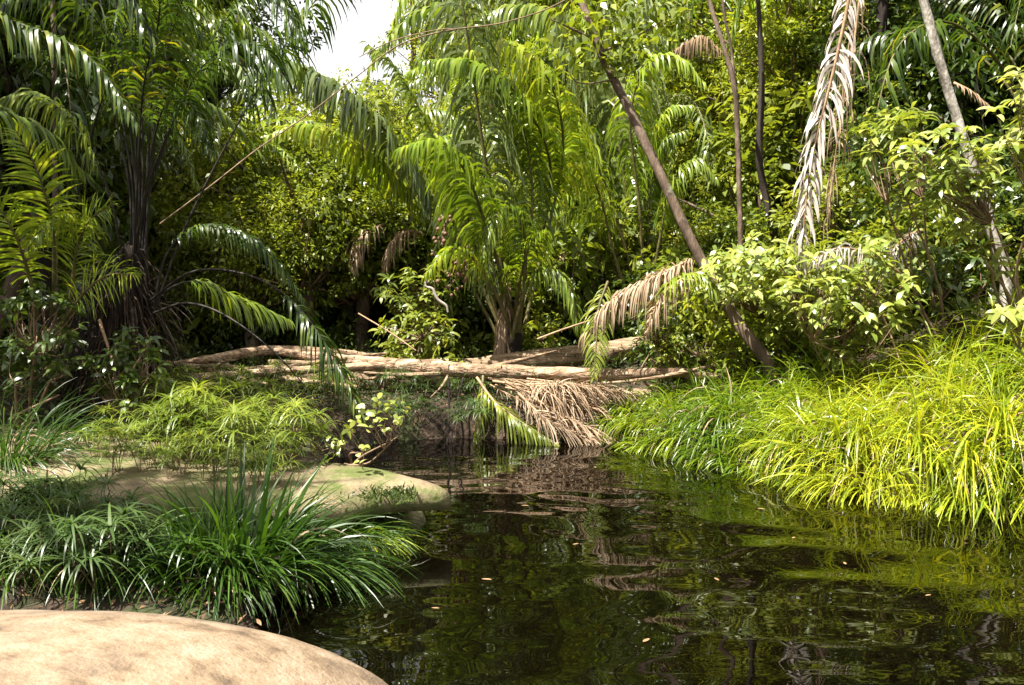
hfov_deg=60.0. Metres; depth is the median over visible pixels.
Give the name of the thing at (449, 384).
umbrella fern
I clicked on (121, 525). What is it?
umbrella fern
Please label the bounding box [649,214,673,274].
shrub
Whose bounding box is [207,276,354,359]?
shrub
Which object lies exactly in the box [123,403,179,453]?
umbrella fern
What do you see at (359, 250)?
dead frond
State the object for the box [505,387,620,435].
dead frond
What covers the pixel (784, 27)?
tree
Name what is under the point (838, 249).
dead frond
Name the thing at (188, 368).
umbrella fern
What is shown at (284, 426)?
umbrella fern
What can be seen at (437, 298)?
twig
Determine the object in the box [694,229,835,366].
broadleaf shrub
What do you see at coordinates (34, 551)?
umbrella fern
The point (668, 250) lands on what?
shrub
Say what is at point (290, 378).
fallen pole
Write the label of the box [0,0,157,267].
tree
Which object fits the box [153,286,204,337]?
shrub
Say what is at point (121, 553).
umbrella fern
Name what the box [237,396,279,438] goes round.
umbrella fern
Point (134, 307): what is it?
clump palm
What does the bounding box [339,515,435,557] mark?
grass tussock
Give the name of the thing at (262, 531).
grass tussock
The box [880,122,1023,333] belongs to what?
broadleaf shrub
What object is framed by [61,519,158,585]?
umbrella fern
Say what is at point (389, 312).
tree
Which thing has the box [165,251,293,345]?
shrub
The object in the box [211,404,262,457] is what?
umbrella fern
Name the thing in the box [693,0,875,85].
tree
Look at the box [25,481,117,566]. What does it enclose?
umbrella fern
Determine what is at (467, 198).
feather palm
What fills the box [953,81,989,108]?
dead frond
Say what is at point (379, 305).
shrub
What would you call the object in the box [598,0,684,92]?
tree
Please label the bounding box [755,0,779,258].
thin tree
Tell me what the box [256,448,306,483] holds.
umbrella fern
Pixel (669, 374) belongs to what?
fallen branch
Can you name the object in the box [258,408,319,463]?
umbrella fern
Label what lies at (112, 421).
umbrella fern
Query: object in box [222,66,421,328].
tree
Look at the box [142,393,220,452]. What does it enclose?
umbrella fern
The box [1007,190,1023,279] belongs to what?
shrub
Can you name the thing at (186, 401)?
umbrella fern
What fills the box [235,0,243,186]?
tree
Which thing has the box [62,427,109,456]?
umbrella fern
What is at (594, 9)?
tree
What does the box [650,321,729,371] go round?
leafy sapling
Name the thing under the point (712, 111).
tree
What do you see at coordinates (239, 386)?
umbrella fern
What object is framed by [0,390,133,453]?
grass tussock
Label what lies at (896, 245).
dead frond
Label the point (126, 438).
umbrella fern
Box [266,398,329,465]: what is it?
umbrella fern
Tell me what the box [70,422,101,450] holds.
umbrella fern
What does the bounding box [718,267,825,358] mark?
shrub
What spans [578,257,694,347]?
dead frond
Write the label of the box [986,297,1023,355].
broadleaf shrub
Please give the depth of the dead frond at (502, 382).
9.64 m
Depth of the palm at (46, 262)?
11.19 m
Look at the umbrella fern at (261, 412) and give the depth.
6.36 m
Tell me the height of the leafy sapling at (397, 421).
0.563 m
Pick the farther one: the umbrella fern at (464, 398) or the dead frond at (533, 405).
the dead frond at (533, 405)
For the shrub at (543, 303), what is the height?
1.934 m
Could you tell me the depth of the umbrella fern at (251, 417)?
5.93 m
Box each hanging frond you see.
[473,375,489,442]
[580,281,616,382]
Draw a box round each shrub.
[0,244,110,341]
[1,254,83,347]
[2,271,207,369]
[50,224,153,288]
[51,234,162,307]
[62,286,184,337]
[66,193,207,309]
[148,241,205,340]
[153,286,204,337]
[155,166,201,207]
[158,201,240,350]
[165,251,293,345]
[173,289,350,363]
[198,284,341,351]
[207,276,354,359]
[292,177,434,347]
[329,278,354,326]
[346,297,383,314]
[348,289,405,320]
[368,299,462,361]
[370,262,450,358]
[395,197,536,329]
[404,283,566,358]
[413,240,537,345]
[441,240,618,350]
[450,161,538,213]
[497,197,679,344]
[502,169,577,226]
[510,206,583,342]
[523,146,645,219]
[523,291,603,350]
[527,265,626,345]
[569,198,682,287]
[603,245,698,337]
[610,261,694,340]
[615,285,762,364]
[636,246,838,368]
[636,255,742,361]
[647,241,730,296]
[649,161,835,264]
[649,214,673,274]
[649,249,862,386]
[650,177,718,243]
[663,196,796,270]
[664,189,726,239]
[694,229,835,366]
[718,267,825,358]
[735,117,961,262]
[747,229,923,363]
[768,232,1023,363]
[769,230,927,390]
[787,182,872,248]
[790,234,907,314]
[818,207,890,261]
[838,186,1023,314]
[845,189,1021,301]
[846,101,948,350]
[846,177,1023,294]
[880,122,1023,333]
[896,164,1023,280]
[912,238,1001,327]
[976,167,1023,280]
[977,65,1023,304]
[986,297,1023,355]
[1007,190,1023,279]
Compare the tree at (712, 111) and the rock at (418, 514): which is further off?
the tree at (712, 111)
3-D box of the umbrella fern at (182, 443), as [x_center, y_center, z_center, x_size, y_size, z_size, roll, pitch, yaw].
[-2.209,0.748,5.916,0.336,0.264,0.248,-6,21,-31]
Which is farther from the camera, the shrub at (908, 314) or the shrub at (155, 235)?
the shrub at (155, 235)
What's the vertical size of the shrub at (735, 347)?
2.016 m
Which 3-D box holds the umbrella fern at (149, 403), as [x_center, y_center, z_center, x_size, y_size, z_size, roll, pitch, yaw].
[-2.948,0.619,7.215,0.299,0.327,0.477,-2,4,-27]
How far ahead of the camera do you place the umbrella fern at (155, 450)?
5.89 m
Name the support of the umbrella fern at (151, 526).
on the ground at (364, 437)
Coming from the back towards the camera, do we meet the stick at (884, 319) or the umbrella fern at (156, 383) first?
the stick at (884, 319)
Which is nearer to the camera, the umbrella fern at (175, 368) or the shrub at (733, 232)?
the umbrella fern at (175, 368)
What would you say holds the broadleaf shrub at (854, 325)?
on the ground at (364, 437)
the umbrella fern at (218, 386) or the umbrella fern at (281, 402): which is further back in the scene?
the umbrella fern at (218, 386)
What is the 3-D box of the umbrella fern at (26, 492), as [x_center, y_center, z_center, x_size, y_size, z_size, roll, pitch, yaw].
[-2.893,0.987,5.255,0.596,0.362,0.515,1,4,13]
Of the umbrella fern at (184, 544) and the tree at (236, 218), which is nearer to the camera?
the umbrella fern at (184, 544)
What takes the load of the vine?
attached to the leaning tree at (754, 344)
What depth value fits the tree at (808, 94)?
13.63 m
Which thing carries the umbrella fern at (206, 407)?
on the rock slab at (430, 496)
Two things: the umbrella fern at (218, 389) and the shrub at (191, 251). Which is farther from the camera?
the shrub at (191, 251)
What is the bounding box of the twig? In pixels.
[424,279,448,311]
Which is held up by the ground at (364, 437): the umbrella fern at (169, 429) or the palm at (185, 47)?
the palm at (185, 47)
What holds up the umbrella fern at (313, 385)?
on the ground at (364, 437)
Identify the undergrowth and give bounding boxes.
[0,245,1023,430]
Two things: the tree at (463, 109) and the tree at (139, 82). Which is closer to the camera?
the tree at (139, 82)
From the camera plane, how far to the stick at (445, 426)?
9.28 m
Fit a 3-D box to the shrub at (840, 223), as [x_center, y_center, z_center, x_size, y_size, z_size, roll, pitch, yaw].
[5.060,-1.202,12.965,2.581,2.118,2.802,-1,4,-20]
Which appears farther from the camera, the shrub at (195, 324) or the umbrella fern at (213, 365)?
the shrub at (195, 324)
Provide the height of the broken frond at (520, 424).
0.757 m
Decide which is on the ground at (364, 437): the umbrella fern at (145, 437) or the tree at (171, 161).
the tree at (171, 161)
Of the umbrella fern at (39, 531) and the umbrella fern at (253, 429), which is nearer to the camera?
the umbrella fern at (39, 531)
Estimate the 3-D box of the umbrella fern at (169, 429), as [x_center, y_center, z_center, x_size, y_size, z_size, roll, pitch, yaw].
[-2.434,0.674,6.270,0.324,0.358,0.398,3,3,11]
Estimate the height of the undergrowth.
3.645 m
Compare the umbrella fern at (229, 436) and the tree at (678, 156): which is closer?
the umbrella fern at (229, 436)
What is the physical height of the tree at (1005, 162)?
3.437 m
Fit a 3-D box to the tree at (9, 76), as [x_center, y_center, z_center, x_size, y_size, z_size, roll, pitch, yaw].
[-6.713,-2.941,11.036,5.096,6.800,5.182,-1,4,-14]
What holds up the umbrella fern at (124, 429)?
on the rock slab at (430, 496)
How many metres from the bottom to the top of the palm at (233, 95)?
4.392 m
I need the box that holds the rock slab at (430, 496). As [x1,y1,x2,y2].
[0,425,450,525]
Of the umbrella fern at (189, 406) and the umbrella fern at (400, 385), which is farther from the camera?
the umbrella fern at (400, 385)
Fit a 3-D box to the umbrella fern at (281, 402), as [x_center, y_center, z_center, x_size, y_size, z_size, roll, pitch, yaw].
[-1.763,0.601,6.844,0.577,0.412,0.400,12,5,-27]
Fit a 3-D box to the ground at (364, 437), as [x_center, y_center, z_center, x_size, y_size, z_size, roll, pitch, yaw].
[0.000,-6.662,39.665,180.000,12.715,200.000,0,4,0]
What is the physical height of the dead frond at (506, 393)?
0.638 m
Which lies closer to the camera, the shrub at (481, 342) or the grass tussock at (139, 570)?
the grass tussock at (139, 570)
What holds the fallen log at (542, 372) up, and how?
on the fallen log at (379, 382)
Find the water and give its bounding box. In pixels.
[254,438,1023,684]
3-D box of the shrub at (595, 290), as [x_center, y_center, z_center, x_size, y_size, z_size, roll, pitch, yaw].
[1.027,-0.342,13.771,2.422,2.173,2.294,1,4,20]
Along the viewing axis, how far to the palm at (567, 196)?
14.61 m
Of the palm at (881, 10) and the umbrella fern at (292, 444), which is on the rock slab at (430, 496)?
the umbrella fern at (292, 444)
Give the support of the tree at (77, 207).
on the ground at (364, 437)
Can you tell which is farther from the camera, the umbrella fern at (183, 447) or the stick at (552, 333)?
the stick at (552, 333)
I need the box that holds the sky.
[182,0,492,160]
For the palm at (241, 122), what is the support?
on the ground at (364, 437)
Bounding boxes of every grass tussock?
[0,380,135,481]
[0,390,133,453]
[0,463,220,610]
[0,473,119,609]
[49,480,272,611]
[90,450,390,637]
[96,513,325,625]
[135,430,359,599]
[190,478,365,587]
[211,467,427,615]
[285,480,403,559]
[320,477,457,567]
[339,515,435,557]
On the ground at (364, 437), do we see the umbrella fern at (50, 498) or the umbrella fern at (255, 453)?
the umbrella fern at (50, 498)
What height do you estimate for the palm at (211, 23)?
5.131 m
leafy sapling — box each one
[0,272,89,429]
[76,325,174,438]
[296,415,346,465]
[332,393,410,468]
[521,308,567,379]
[636,300,683,393]
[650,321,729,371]
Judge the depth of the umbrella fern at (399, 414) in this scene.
7.79 m
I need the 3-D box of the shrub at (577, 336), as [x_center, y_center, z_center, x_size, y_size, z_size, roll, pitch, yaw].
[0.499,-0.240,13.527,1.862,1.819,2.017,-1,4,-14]
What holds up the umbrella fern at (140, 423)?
on the rock slab at (430, 496)
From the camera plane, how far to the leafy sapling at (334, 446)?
6.02 m
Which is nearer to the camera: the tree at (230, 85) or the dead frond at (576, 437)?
the dead frond at (576, 437)
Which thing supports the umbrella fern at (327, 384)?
on the ground at (364, 437)
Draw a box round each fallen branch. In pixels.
[159,359,275,384]
[203,352,389,386]
[358,350,556,397]
[595,363,716,384]
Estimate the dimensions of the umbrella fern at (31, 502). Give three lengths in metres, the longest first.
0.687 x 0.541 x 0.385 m
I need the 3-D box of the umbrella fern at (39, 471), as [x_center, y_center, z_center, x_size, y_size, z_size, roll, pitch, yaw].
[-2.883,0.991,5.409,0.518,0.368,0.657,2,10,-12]
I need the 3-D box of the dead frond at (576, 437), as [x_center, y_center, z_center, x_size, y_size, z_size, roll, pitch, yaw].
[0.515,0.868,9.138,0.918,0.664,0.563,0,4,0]
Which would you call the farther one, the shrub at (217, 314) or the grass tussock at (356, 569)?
the shrub at (217, 314)
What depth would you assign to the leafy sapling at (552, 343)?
11.51 m
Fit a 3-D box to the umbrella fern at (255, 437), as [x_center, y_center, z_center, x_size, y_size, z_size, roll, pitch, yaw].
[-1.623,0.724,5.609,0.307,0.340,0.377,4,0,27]
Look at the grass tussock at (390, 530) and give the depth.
5.55 m
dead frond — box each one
[346,223,384,277]
[381,227,422,276]
[490,384,580,440]
[492,380,640,417]
[495,384,614,435]
[504,379,584,438]
[504,381,600,438]
[505,384,621,443]
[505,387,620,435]
[516,380,614,434]
[517,386,597,424]
[517,392,605,446]
[526,380,616,411]
[527,377,647,407]
[529,382,573,423]
[530,396,618,444]
[535,378,594,406]
[535,382,640,407]
[544,386,604,421]
[546,380,641,404]
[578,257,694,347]
[643,270,703,341]
[667,35,722,62]
[786,0,863,278]
[806,241,907,282]
[821,0,872,239]
[878,229,921,289]
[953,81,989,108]
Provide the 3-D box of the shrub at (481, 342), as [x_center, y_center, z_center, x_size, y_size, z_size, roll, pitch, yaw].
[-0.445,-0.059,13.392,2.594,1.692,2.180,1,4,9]
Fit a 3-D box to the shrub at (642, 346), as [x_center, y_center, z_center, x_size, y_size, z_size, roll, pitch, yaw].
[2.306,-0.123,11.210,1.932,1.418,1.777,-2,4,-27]
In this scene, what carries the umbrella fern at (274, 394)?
on the ground at (364, 437)
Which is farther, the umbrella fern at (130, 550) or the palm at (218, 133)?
the palm at (218, 133)
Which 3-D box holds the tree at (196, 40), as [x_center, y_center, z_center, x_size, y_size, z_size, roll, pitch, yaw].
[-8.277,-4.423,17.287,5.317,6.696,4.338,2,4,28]
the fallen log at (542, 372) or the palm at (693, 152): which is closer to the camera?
the fallen log at (542, 372)
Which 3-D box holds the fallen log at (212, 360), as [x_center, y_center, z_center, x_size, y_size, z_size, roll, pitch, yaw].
[-2.745,0.297,10.287,2.612,0.282,0.490,-2,4,-24]
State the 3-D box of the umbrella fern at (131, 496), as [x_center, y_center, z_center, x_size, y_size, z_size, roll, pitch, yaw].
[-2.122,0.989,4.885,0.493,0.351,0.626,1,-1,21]
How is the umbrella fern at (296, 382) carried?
on the ground at (364, 437)
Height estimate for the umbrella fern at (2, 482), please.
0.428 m
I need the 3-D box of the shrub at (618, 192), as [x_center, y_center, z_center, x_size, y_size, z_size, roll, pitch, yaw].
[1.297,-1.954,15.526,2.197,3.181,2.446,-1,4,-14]
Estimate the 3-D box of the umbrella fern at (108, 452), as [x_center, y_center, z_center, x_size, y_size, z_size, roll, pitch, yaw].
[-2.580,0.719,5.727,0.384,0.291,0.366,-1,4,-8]
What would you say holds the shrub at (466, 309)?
on the ground at (364, 437)
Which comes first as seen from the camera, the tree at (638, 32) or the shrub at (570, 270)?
the shrub at (570, 270)
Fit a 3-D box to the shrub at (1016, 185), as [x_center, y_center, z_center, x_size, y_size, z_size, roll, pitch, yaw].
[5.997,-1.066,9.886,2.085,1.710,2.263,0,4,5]
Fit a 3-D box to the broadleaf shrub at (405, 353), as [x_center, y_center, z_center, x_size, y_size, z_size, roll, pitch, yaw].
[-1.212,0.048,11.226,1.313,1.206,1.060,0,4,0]
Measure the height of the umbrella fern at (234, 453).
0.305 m
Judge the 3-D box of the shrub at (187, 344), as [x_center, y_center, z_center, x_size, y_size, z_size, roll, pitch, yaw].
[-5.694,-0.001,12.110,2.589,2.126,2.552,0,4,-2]
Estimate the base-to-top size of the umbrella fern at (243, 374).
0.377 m
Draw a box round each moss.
[70,344,654,456]
[333,481,417,506]
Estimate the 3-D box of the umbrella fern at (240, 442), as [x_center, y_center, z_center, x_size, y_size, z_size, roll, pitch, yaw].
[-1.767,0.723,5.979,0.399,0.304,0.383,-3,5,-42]
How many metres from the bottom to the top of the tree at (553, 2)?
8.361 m
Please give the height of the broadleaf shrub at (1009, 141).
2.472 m
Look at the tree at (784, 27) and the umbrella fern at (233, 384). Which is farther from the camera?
the tree at (784, 27)
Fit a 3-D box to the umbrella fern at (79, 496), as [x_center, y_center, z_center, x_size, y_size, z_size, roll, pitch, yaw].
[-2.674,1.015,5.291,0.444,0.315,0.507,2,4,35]
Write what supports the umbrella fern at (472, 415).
on the ground at (364, 437)
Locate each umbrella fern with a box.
[0,467,41,502]
[0,472,99,514]
[0,480,30,509]
[0,481,45,533]
[0,489,28,523]
[0,492,34,524]
[0,494,36,561]
[0,494,52,539]
[0,503,43,557]
[0,513,47,575]
[0,515,77,578]
[0,517,93,600]
[0,528,65,587]
[1,469,114,531]
[1,480,56,532]
[1,491,84,549]
[2,466,60,507]
[2,516,76,562]
[4,484,102,517]
[11,510,135,595]
[13,483,108,545]
[14,494,176,590]
[21,508,106,536]
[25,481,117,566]
[25,485,88,518]
[26,521,124,594]
[34,481,102,519]
[34,521,116,571]
[45,458,119,494]
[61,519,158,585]
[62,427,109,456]
[69,468,151,509]
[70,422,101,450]
[72,497,143,525]
[80,486,170,523]
[81,497,153,550]
[82,431,137,470]
[83,414,128,456]
[85,402,117,438]
[88,507,182,561]
[88,518,167,581]
[89,424,138,476]
[91,531,178,587]
[94,506,171,579]
[98,499,165,538]
[105,421,154,471]
[106,421,140,450]
[107,408,143,442]
[107,515,172,556]
[108,371,181,433]
[111,519,247,599]
[113,418,162,454]
[113,422,137,456]
[121,421,166,464]
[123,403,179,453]
[128,436,168,467]
[131,405,172,442]
[133,401,207,456]
[134,381,195,442]
[137,383,193,434]
[137,399,159,431]
[141,400,172,446]
[142,391,213,448]
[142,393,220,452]
[142,401,168,442]
[146,382,184,406]
[149,395,229,462]
[150,430,192,468]
[150,448,188,478]
[151,376,183,412]
[151,388,174,431]
[152,364,199,400]
[152,384,211,411]
[154,415,178,439]
[155,534,282,614]
[156,427,217,473]
[156,432,197,467]
[158,404,196,457]
[159,373,219,407]
[160,428,200,463]
[163,376,235,435]
[165,378,248,451]
[165,400,222,454]
[171,370,189,382]
[176,361,202,382]
[178,363,204,382]
[178,393,239,465]
[178,439,220,479]
[181,367,229,392]
[184,427,217,459]
[187,415,225,449]
[187,439,242,480]
[189,427,236,471]
[190,401,228,423]
[192,401,280,465]
[194,376,261,438]
[198,378,249,442]
[206,363,231,396]
[209,376,228,398]
[209,402,288,463]
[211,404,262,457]
[212,421,249,466]
[213,443,265,489]
[216,374,273,440]
[218,439,287,484]
[220,399,270,448]
[221,366,257,398]
[223,375,244,402]
[225,396,279,442]
[225,447,257,477]
[226,429,271,465]
[229,403,277,450]
[234,363,261,402]
[236,373,266,396]
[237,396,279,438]
[239,430,275,477]
[239,432,276,456]
[242,379,270,398]
[242,383,297,437]
[243,422,270,451]
[244,390,312,457]
[256,394,323,455]
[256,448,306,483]
[258,376,282,405]
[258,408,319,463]
[259,392,323,433]
[259,407,327,460]
[263,377,290,408]
[263,402,307,454]
[263,417,323,465]
[263,428,315,469]
[263,438,293,472]
[265,359,292,384]
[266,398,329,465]
[278,367,314,403]
[296,359,326,397]
[296,408,344,458]
[302,375,322,400]
[303,365,333,403]
[313,371,333,407]
[315,368,334,402]
[372,369,410,392]
[380,399,412,425]
[384,383,417,423]
[385,405,414,429]
[389,393,418,431]
[390,373,408,396]
[397,393,440,426]
[405,374,431,397]
[407,400,440,424]
[423,396,452,424]
[436,377,461,397]
[440,379,467,399]
[443,406,469,432]
[449,395,486,420]
[460,395,496,429]
[462,404,487,427]
[463,380,494,399]
[463,396,493,425]
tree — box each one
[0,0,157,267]
[0,0,196,338]
[1,123,158,261]
[2,1,171,245]
[18,72,223,296]
[51,0,57,353]
[61,119,208,307]
[85,1,230,88]
[96,0,237,136]
[144,101,380,345]
[148,183,240,321]
[151,184,338,362]
[158,67,452,330]
[177,0,329,146]
[198,0,291,189]
[201,159,394,360]
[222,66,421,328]
[230,119,461,352]
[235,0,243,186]
[334,121,520,345]
[344,78,445,129]
[370,103,584,319]
[373,0,526,113]
[386,91,525,185]
[402,0,416,126]
[427,94,521,166]
[488,44,652,172]
[508,48,711,231]
[523,0,778,379]
[529,0,640,90]
[538,0,625,31]
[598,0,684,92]
[609,0,829,117]
[640,41,786,220]
[659,157,798,254]
[660,62,764,181]
[661,0,916,110]
[687,35,876,201]
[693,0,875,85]
[703,59,991,229]
[707,0,742,263]
[730,0,1023,174]
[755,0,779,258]
[793,91,1007,256]
[802,0,1023,175]
[889,41,1023,223]
[918,0,1011,331]
[998,1,1012,98]
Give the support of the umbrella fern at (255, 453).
on the rock slab at (430, 496)
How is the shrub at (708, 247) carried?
on the ground at (364, 437)
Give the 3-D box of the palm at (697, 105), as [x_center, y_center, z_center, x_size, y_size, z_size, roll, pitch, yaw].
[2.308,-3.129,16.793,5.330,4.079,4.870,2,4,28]
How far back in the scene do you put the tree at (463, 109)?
21.64 m
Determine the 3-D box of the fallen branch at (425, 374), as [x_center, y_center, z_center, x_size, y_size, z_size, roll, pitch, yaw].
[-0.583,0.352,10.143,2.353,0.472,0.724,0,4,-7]
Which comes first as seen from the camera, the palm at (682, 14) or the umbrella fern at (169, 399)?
the umbrella fern at (169, 399)
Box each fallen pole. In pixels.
[187,359,448,380]
[199,363,359,389]
[268,359,534,383]
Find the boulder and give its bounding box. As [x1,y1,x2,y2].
[0,610,387,684]
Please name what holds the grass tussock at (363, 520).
on the ground at (364, 437)
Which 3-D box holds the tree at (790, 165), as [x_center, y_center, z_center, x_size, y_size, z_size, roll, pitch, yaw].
[5.211,-2.632,13.798,4.354,3.540,3.743,1,4,23]
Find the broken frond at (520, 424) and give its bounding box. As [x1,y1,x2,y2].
[476,376,559,446]
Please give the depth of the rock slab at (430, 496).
5.62 m
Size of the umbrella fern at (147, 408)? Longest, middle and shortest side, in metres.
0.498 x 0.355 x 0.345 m
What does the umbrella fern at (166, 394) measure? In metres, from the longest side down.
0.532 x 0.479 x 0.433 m
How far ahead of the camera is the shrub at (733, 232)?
12.73 m
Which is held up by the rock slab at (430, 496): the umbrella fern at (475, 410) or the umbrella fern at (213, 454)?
the umbrella fern at (213, 454)
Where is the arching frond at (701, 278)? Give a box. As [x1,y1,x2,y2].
[645,272,719,307]
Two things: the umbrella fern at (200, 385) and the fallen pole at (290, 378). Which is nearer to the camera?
the umbrella fern at (200, 385)
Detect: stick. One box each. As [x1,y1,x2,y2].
[98,319,116,369]
[358,313,415,350]
[440,409,450,442]
[446,378,449,441]
[451,377,463,441]
[537,320,591,339]
[876,300,903,370]
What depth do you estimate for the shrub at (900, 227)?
9.80 m
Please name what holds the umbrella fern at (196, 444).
on the rock slab at (430, 496)
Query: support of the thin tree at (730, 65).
on the ground at (364, 437)
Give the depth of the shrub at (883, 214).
9.96 m
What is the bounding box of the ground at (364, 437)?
[0,279,1023,628]
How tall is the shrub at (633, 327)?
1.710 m
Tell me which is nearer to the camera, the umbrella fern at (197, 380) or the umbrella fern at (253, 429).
the umbrella fern at (253, 429)
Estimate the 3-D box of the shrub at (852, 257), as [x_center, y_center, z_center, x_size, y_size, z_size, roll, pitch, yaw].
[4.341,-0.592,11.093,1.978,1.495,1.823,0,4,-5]
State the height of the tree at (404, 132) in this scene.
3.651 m
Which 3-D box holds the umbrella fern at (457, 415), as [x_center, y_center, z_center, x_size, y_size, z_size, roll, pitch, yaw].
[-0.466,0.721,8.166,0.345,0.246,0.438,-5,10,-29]
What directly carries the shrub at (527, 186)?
on the ground at (364, 437)
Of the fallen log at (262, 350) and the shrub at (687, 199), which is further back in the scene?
the shrub at (687, 199)
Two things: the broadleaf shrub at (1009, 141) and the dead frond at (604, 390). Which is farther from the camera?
the dead frond at (604, 390)
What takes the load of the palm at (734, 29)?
on the ground at (364, 437)
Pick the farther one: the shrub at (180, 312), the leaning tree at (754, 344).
the shrub at (180, 312)
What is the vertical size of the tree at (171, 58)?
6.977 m
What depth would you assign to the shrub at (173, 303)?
13.68 m
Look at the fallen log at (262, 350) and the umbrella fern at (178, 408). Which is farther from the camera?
the fallen log at (262, 350)
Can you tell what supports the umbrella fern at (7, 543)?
on the ground at (364, 437)
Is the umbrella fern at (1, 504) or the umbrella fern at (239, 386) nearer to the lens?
the umbrella fern at (1, 504)
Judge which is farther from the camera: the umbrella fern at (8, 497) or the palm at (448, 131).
the palm at (448, 131)
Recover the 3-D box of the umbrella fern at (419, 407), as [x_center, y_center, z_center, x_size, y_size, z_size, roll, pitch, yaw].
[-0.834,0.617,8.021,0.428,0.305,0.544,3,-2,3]
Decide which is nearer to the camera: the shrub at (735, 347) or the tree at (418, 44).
the shrub at (735, 347)
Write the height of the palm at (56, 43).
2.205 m
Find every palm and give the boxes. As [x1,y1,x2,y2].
[0,0,165,185]
[0,0,369,431]
[0,50,265,366]
[0,119,144,333]
[14,0,285,249]
[23,0,212,234]
[59,95,364,351]
[145,0,302,144]
[170,108,286,156]
[202,78,512,318]
[239,0,601,379]
[329,177,613,346]
[359,0,744,167]
[384,19,585,188]
[384,108,542,187]
[388,0,672,96]
[399,0,642,175]
[414,81,685,186]
[468,0,719,317]
[481,56,727,190]
[492,0,876,198]
[498,173,645,240]
[536,109,755,249]
[567,186,682,245]
[670,0,911,125]
[730,0,995,150]
[740,0,889,179]
[801,0,1023,199]
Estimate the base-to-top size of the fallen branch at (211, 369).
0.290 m
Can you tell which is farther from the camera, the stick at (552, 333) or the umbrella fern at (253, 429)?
the stick at (552, 333)
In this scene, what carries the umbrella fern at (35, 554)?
on the ground at (364, 437)
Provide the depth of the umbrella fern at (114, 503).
4.73 m
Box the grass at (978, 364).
[588,261,1023,532]
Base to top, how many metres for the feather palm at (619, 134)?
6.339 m
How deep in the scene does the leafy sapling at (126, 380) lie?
7.17 m
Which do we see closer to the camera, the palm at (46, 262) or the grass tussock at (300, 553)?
the grass tussock at (300, 553)
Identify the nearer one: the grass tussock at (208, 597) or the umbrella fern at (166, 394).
the grass tussock at (208, 597)
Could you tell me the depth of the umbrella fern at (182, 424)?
6.20 m
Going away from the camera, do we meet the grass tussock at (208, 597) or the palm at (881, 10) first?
the grass tussock at (208, 597)
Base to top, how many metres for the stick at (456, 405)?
0.691 m
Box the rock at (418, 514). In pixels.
[371,511,425,539]
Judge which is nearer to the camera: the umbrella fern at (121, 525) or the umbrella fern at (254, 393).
the umbrella fern at (121, 525)
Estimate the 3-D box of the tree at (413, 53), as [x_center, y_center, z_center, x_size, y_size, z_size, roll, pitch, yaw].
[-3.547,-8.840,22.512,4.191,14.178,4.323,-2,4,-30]
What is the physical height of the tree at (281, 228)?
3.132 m
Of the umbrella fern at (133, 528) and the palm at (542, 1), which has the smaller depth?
the umbrella fern at (133, 528)
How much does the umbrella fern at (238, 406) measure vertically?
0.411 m
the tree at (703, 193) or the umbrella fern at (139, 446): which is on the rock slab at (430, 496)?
the umbrella fern at (139, 446)
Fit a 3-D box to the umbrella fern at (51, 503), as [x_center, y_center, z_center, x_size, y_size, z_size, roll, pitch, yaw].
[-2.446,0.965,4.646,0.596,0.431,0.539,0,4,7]
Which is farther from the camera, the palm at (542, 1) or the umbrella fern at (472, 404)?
the palm at (542, 1)
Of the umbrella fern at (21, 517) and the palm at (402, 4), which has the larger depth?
the palm at (402, 4)
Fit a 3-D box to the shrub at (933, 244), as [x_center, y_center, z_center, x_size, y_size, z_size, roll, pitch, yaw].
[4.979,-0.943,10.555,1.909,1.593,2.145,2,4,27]
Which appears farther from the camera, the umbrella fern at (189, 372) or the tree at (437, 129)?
the tree at (437, 129)
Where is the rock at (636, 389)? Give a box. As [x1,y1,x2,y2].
[601,388,650,404]
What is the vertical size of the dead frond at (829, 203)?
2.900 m
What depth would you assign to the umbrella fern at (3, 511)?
4.76 m
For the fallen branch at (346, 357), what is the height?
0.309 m
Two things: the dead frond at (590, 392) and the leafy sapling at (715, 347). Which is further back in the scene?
the leafy sapling at (715, 347)
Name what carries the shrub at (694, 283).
on the ground at (364, 437)
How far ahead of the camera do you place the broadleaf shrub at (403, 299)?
11.60 m
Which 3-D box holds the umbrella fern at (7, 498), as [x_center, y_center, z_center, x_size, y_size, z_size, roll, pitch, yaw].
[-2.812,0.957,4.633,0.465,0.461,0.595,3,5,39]
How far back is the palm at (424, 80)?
16.46 m
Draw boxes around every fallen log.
[169,345,382,368]
[186,363,497,392]
[191,358,373,373]
[273,348,721,380]
[453,336,653,366]
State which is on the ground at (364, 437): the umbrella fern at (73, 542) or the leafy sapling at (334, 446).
the umbrella fern at (73, 542)
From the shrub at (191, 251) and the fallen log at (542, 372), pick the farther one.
the shrub at (191, 251)
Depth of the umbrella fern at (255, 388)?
8.42 m
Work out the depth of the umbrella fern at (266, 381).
8.55 m
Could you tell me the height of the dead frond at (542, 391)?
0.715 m
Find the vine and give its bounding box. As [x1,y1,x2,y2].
[160,0,564,223]
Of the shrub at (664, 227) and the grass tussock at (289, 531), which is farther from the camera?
the shrub at (664, 227)
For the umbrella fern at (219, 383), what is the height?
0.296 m
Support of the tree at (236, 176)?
on the ground at (364, 437)
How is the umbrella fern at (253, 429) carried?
on the rock slab at (430, 496)
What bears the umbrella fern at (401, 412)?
on the ground at (364, 437)
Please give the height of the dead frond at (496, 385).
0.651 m
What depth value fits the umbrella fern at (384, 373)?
10.30 m
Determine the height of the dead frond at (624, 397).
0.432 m
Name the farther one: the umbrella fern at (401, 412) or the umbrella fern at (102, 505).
the umbrella fern at (401, 412)
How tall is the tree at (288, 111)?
4.487 m
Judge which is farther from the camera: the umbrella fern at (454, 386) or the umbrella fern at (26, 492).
the umbrella fern at (454, 386)
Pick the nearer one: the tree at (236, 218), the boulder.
the boulder
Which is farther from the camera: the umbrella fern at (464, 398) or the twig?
the twig

